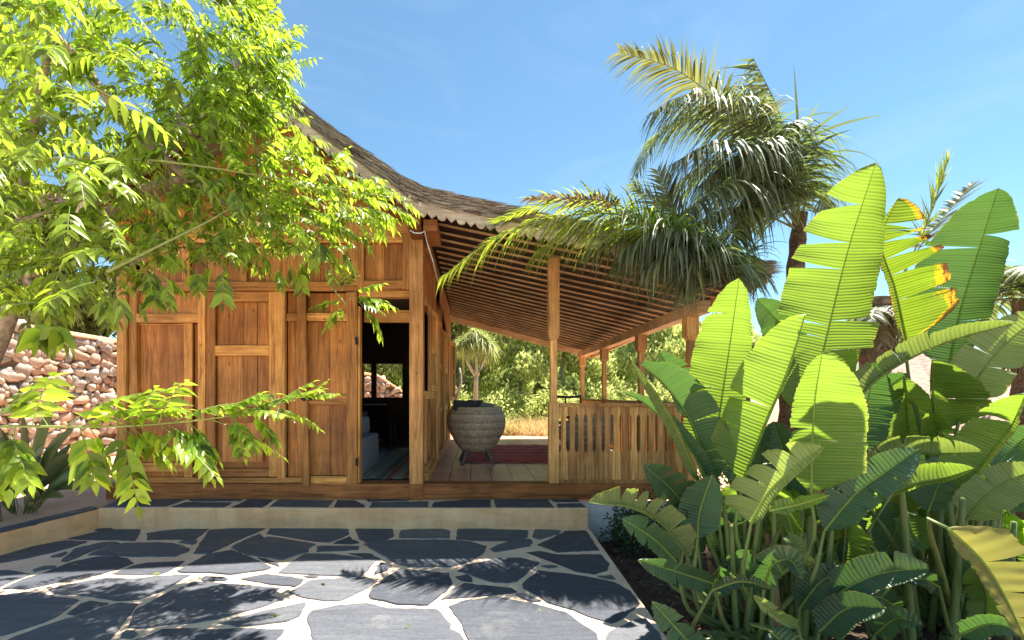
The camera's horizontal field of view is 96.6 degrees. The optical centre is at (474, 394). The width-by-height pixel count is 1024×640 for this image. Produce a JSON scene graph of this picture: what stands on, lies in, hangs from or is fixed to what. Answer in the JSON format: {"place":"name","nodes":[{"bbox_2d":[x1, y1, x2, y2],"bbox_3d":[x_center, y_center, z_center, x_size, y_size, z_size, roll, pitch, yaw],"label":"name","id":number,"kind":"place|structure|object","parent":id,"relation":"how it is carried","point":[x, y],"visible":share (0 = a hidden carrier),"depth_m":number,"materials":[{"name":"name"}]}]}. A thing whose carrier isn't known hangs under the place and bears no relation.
{"place":"outdoors","nodes":[
{"label":"outdoors","id":0,"kind":"place"},
{"bbox_2d":[0,528,665,639],"bbox_3d":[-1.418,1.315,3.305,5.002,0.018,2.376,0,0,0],"label":"paving","id":1,"kind":"structure","parent":0,"point":[504,618],"depth_m":3.07,"materials":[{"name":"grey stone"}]},
{"bbox_2d":[362,404,386,406],"bbox_3d":[-1.750,0.574,9.325,1.700,0.748,0.650,0,0,0],"label":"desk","id":2,"kind":"object","parent":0,"point":[374,405],"visible":0.03,"depth_m":9.00,"materials":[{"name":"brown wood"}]},
{"bbox_2d":[0,369,1006,527],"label":"ground","id":3,"kind":"structure","parent":0,"point":[71,501],"depth_m":4.84,"materials":[{"name":"beige soil"}]},
{"bbox_2d":[0,413,91,514],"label":"strap leaved plant","id":4,"kind":"object","parent":3,"relation":"on","point":[53,462],"visible":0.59,"depth_m":4.34,"materials":[{"name":"green plant"}]},
{"bbox_2d":[0,506,97,554],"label":"wall","id":5,"kind":"structure","parent":3,"relation":"on","point":[34,532],"depth_m":4.05,"materials":[{"name":"beige concrete"}]},
{"bbox_2d":[21,242,86,325],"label":"pine tree","id":6,"kind":"object","parent":3,"relation":"on","point":[63,272],"visible":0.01,"depth_m":14.41,"materials":[{"name":"green plant"}]},
{"bbox_2d":[0,175,109,335],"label":"pine tree","id":7,"kind":"object","parent":3,"relation":"on","point":[43,221],"visible":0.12,"depth_m":12.90,"materials":[{"name":"green plant"}]},
{"bbox_2d":[60,219,116,337],"bbox_3d":[-10.664,-3.304,14.523,4.394,5.752,3.436,0,0,-43],"label":"pine tree","id":8,"kind":"object","parent":3,"relation":"on","point":[86,311],"visible":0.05,"depth_m":13.76,"materials":[{"name":"green plant"}]},
{"bbox_2d":[0,319,401,457],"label":"stone wall","id":9,"kind":"structure","parent":3,"relation":"on","point":[90,376],"depth_m":7.89,"materials":[{"name":"beige stone"}]},
{"bbox_2d":[0,0,423,521],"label":"broadleaf tree","id":10,"kind":"object","parent":3,"relation":"on","point":[26,151],"visible":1,"depth_m":2.88,"materials":[{"name":"green plant"}]},
{"bbox_2d":[98,499,587,528],"bbox_3d":[-1.315,1.364,4.700,4.881,0.513,0.460,0,0,0],"label":"entrance step","id":11,"kind":"object","parent":3,"relation":"on","point":[380,514],"visible":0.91,"depth_m":4.47,"materials":[{"name":"beige concrete"}]},
{"bbox_2d":[364,364,401,389],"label":"pine tree","id":12,"kind":"object","parent":3,"relation":"on","point":[367,368],"visible":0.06,"depth_m":16.13,"materials":[{"name":"green plant"}]},
{"bbox_2d":[389,375,401,388],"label":"pine tree","id":13,"kind":"object","parent":3,"relation":"on","point":[400,383],"visible":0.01,"depth_m":21.50,"materials":[{"name":"green plant"}]},
{"bbox_2d":[35,53,785,540],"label":"wooden house","id":14,"kind":"structure","parent":3,"relation":"on","point":[265,335],"depth_m":4.91,"materials":[{"name":"brown wood"}]},
{"bbox_2d":[297,289,357,485],"bbox_3d":[-1.562,-0.079,4.866,0.643,2.100,0.132,0,0,0],"label":"narrow door","id":15,"kind":"structure","parent":14,"relation":"in","point":[332,355],"depth_m":4.91,"materials":[{"name":"brown wood"}]},
{"bbox_2d":[287,411,377,475],"bbox_3d":[-1.955,0.583,5.740,1.290,0.725,1.020,0,0,0],"label":"sofa","id":16,"kind":"object","parent":14,"relation":"on","point":[369,450],"visible":0.23,"depth_m":5.75,"materials":[{"name":"grey fabric"}]},
{"bbox_2d":[362,364,401,398],"bbox_3d":[-2.045,-0.280,9.640,1.010,0.760,0.280,0,0,0],"label":"window","id":17,"kind":"structure","parent":14,"relation":"in","point":[373,366],"depth_m":9.72,"materials":[{"name":"brown wood"}]},
{"bbox_2d":[362,447,408,478],"bbox_3d":[-1.005,0.938,6.559,0.716,0.019,2.916,0,0,0],"label":"rug","id":18,"kind":"object","parent":14,"relation":"on","point":[394,464],"visible":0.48,"depth_m":5.85,"materials":[{"name":"fabric"}]},
{"bbox_2d":[387,399,408,448],"bbox_3d":[-1.260,0.514,8.131,0.519,0.867,0.538,0,0,0],"label":"chair","id":19,"kind":"object","parent":14,"relation":"on","point":[398,412],"visible":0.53,"depth_m":7.93,"materials":[{"name":"brown wood"}]},
{"bbox_2d":[436,318,441,457],"bbox_3d":[-0.485,-0.090,6.330,0.035,1.880,0.540,0,0,2],"label":"folding door","id":20,"kind":"structure","parent":14,"relation":"in","point":[438,393],"depth_m":6.36,"materials":[{"name":"brown wood"}]},
{"bbox_2d":[442,330,447,447],"bbox_3d":[-0.477,-0.090,7.484,0.035,1.880,0.531,0,0,3],"label":"folding door","id":21,"kind":"structure","parent":14,"relation":"in","point":[444,335],"depth_m":7.26,"materials":[{"name":"brown wood"}]},
{"bbox_2d":[447,406,505,464],"bbox_3d":[0.030,0.557,6.363,0.823,0.796,0.822,0,0,0],"label":"large ribbed urn","id":22,"kind":"object","parent":14,"relation":"on","point":[475,429],"visible":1,"depth_m":6.06,"materials":[{"name":"grey stone"}]},
{"bbox_2d":[453,400,482,410],"bbox_3d":[-0.090,0.255,6.190,0.400,0.369,0.162,0,0,-8],"label":"cushion","id":23,"kind":"object","parent":22,"relation":"on","point":[463,403],"visible":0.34,"depth_m":6.12,"materials":[{"name":"black fabric"}]},
{"bbox_2d":[468,399,494,406],"bbox_3d":[0.080,0.270,6.250,0.411,0.419,0.201,0,0,0],"label":"cushion","id":24,"kind":"object","parent":22,"relation":"on","point":[483,404],"visible":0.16,"depth_m":6.16,"materials":[{"name":"grey fabric"}]},
{"bbox_2d":[465,444,568,462],"bbox_3d":[0.910,0.938,7.399,2.105,0.019,2.239,0,0,0],"label":"rug","id":25,"kind":"object","parent":14,"relation":"on","point":[531,453],"visible":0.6,"depth_m":7.09,"materials":[{"name":"red fabric"}]},
{"bbox_2d":[557,394,581,424],"bbox_3d":[1.620,0.472,8.095,0.584,0.952,0.509,0,0,0],"label":"wooden chair","id":26,"kind":"object","parent":25,"relation":"on","point":[575,396],"visible":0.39,"depth_m":7.88,"materials":[{"name":"brown wood"}]},
{"bbox_2d":[559,415,619,452],"bbox_3d":[1.719,0.626,6.904,0.933,0.665,0.931,0,0,0],"label":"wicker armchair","id":27,"kind":"object","parent":25,"relation":"on","point":[594,432],"visible":0.34,"depth_m":6.55,"materials":[{"name":"grey wicker"}]},
{"bbox_2d":[370,364,450,408],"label":"pine tree","id":28,"kind":"object","parent":3,"relation":"on","point":[395,370],"visible":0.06,"depth_m":16.27,"materials":[{"name":"green plant"}]},
{"bbox_2d":[452,368,461,405],"bbox_3d":[-0.455,0.062,11.251,0.375,1.473,0.180,0,0,-35],"label":"bare trunk","id":29,"kind":"object","parent":3,"relation":"on","point":[460,386],"visible":0.5,"depth_m":11.26,"materials":[{"name":"grey plant"}]},
{"bbox_2d":[450,385,469,407],"bbox_3d":[-0.924,0.423,15.237,2.683,1.618,1.826,0,0,0],"label":"bush","id":30,"kind":"object","parent":3,"relation":"on","point":[465,397],"visible":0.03,"depth_m":15.08,"materials":[{"name":"green plant"}]},
{"bbox_2d":[451,316,502,396],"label":"pine tree","id":31,"kind":"object","parent":3,"relation":"on","point":[459,331],"visible":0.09,"depth_m":17.15,"materials":[{"name":"green plant"}]},
{"bbox_2d":[454,328,501,399],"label":"ponytail palm","id":32,"kind":"object","parent":3,"relation":"on","point":[475,341],"visible":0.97,"depth_m":12.49,"materials":[{"name":"green plant"}]},
{"bbox_2d":[460,360,511,404],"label":"pine tree","id":33,"kind":"object","parent":3,"relation":"on","point":[481,391],"visible":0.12,"depth_m":21.46,"materials":[{"name":"green plant"}]},
{"bbox_2d":[480,378,543,424],"bbox_3d":[1.187,0.310,15.443,2.287,1.736,2.150,0,0,41],"label":"bush","id":34,"kind":"object","parent":3,"relation":"on","point":[512,403],"visible":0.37,"depth_m":15.26,"materials":[{"name":"green plant"}]},
{"bbox_2d":[477,330,548,417],"bbox_3d":[1.737,-1.155,16.892,3.159,5.185,2.944,0,0,37],"label":"tree","id":35,"kind":"object","parent":3,"relation":"on","point":[528,371],"visible":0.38,"depth_m":16.28,"materials":[{"name":"green plant"}]},
{"bbox_2d":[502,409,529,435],"bbox_3d":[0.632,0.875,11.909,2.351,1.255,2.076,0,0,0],"label":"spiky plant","id":36,"kind":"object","parent":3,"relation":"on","point":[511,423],"visible":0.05,"depth_m":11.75,"materials":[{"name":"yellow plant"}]},
{"bbox_2d":[502,412,560,437],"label":"dry grass","id":37,"kind":"structure","parent":3,"relation":"on","point":[531,427],"depth_m":11.58,"materials":[{"name":"plant"}]},
{"bbox_2d":[518,343,573,399],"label":"tree","id":38,"kind":"object","parent":3,"relation":"on","point":[537,385],"visible":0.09,"depth_m":20.94,"materials":[{"name":"green plant"}]},
{"bbox_2d":[515,380,584,424],"bbox_3d":[2.523,0.375,14.797,2.408,1.702,2.071,0,0,-37],"label":"bush","id":39,"kind":"object","parent":3,"relation":"on","point":[538,407],"visible":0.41,"depth_m":14.58,"materials":[{"name":"green plant"}]},
{"bbox_2d":[534,343,615,416],"bbox_3d":[3.128,-0.741,16.391,3.018,4.249,3.237,0,0,-37],"label":"tree","id":40,"kind":"object","parent":3,"relation":"on","point":[566,377],"visible":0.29,"depth_m":15.87,"materials":[{"name":"green plant"}]},
{"bbox_2d":[566,376,632,419],"bbox_3d":[4.200,0.290,15.434,3.087,1.898,2.182,0,0,0],"label":"bush","id":41,"kind":"object","parent":3,"relation":"on","point":[597,390],"visible":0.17,"depth_m":15.17,"materials":[{"name":"green plant"}]},
{"bbox_2d":[573,352,630,399],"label":"tree","id":42,"kind":"object","parent":3,"relation":"on","point":[610,376],"visible":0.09,"depth_m":17.37,"materials":[{"name":"green plant"}]},
{"bbox_2d":[608,349,635,384],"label":"tree","id":43,"kind":"object","parent":3,"relation":"on","point":[617,374],"visible":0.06,"depth_m":20.38,"materials":[{"name":"green plant"}]},
{"bbox_2d":[622,376,672,401],"bbox_3d":[6.237,0.199,14.783,3.036,2.028,2.238,0,0,0],"label":"bush","id":44,"kind":"object","parent":3,"relation":"on","point":[663,394],"visible":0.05,"depth_m":14.65,"materials":[{"name":"green plant"}]},
{"bbox_2d":[621,326,699,401],"bbox_3d":[8.200,-1.494,18.717,4.132,4.715,3.394,0,0,-29],"label":"tree","id":45,"kind":"object","parent":3,"relation":"on","point":[630,383],"visible":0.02,"depth_m":18.77,"materials":[{"name":"green plant"}]},
{"bbox_2d":[609,323,717,401],"bbox_3d":[6.619,-1.461,16.302,3.223,4.538,3.923,0,0,-16],"label":"tree","id":46,"kind":"object","parent":3,"relation":"on","point":[672,340],"visible":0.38,"depth_m":15.95,"materials":[{"name":"green plant"}]},
{"bbox_2d":[751,321,757,335],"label":"pine tree","id":47,"kind":"object","parent":3,"relation":"on","point":[752,328],"visible":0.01,"depth_m":26.60,"materials":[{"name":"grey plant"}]},
{"bbox_2d":[751,331,762,348],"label":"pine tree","id":48,"kind":"object","parent":3,"relation":"on","point":[755,339],"visible":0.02,"depth_m":20.53,"materials":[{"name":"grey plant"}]},
{"bbox_2d":[599,539,1023,639],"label":"planting bed","id":49,"kind":"object","parent":3,"relation":"on","point":[651,581],"visible":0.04,"depth_m":3.37,"materials":[{"name":"soil"}]},
{"bbox_2d":[436,155,786,534],"bbox_3d":[1.234,-0.303,4.024,3.144,3.564,1.635,0,0,0],"label":"palm tree","id":50,"kind":"object","parent":49,"relation":"on","point":[697,269],"visible":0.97,"depth_m":3.94,"materials":[{"name":"green plant"}]},
{"bbox_2d":[598,487,665,557],"bbox_3d":[1.620,1.165,4.222,0.757,0.617,0.720,0,0,42],"label":"shrub","id":51,"kind":"object","parent":49,"relation":"on","point":[615,531],"visible":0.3,"depth_m":4.24,"materials":[{"name":"green plant"}]},
{"bbox_2d":[697,463,770,488],"bbox_3d":[2.696,0.943,4.889,1.101,1.061,1.021,0,0,-40],"label":"shrub","id":52,"kind":"object","parent":49,"relation":"on","point":[721,476],"visible":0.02,"depth_m":4.76,"materials":[{"name":"green plant"}]},
{"bbox_2d":[603,35,883,494],"bbox_3d":[2.553,-0.839,4.511,2.151,4.572,2.616,0,0,29],"label":"palm tree","id":53,"kind":"object","parent":49,"relation":"on","point":[765,173],"visible":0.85,"depth_m":4.09,"materials":[{"name":"green plant"}]},
{"bbox_2d":[589,162,930,639],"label":"bird of paradise plant","id":54,"kind":"object","parent":49,"relation":"on","point":[791,563],"visible":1,"depth_m":2.52,"materials":[{"name":"green plant"}]},
{"bbox_2d":[595,533,1019,639],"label":"mulch chips","id":55,"kind":"object","parent":49,"relation":"on","point":[698,627],"visible":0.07,"depth_m":3.23,"materials":[{"name":"brown wood"}]},
{"bbox_2d":[757,481,866,546],"bbox_3d":[3.609,0.975,4.628,1.650,1.030,1.021,0,0,0],"label":"shrub","id":56,"kind":"object","parent":49,"relation":"on","point":[839,490],"visible":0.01,"depth_m":4.43,"materials":[{"name":"green plant"}]},
{"bbox_2d":[839,148,989,531],"bbox_3d":[4.372,-0.437,4.585,1.441,3.792,1.074,0,0,0],"label":"palm tree","id":57,"kind":"object","parent":49,"relation":"on","point":[882,313],"visible":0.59,"depth_m":4.48,"materials":[{"name":"green plant"}]},
{"bbox_2d":[854,188,1023,639],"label":"bird of paradise plant","id":58,"kind":"object","parent":49,"relation":"on","point":[966,536],"visible":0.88,"depth_m":2.79,"materials":[{"name":"green plant"}]},
{"bbox_2d":[936,259,1023,519],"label":"palm tree","id":59,"kind":"object","parent":49,"relation":"on","point":[1012,285],"visible":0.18,"depth_m":4.41,"materials":[{"name":"green plant"}]},
{"bbox_2d":[892,354,1010,441],"bbox_3d":[6.094,0.399,6.095,3.726,2.041,3.740,0,0,0],"label":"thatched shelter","id":60,"kind":"object","parent":3,"relation":"on","point":[919,366],"visible":0.06,"depth_m":5.76,"materials":[{"name":"plant"}]},
{"bbox_2d":[0,0,1023,348],"label":"sky","id":61,"kind":"structure","parent":0,"point":[499,101],"materials":[{"name":"blue"}]},
{"bbox_2d":[699,321,1009,368],"bbox_3d":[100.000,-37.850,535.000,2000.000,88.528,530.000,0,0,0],"label":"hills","id":62,"kind":"structure","parent":0,"point":[857,366],"depth_m":399.50,"materials":[{"name":"green plant"}]}
]}

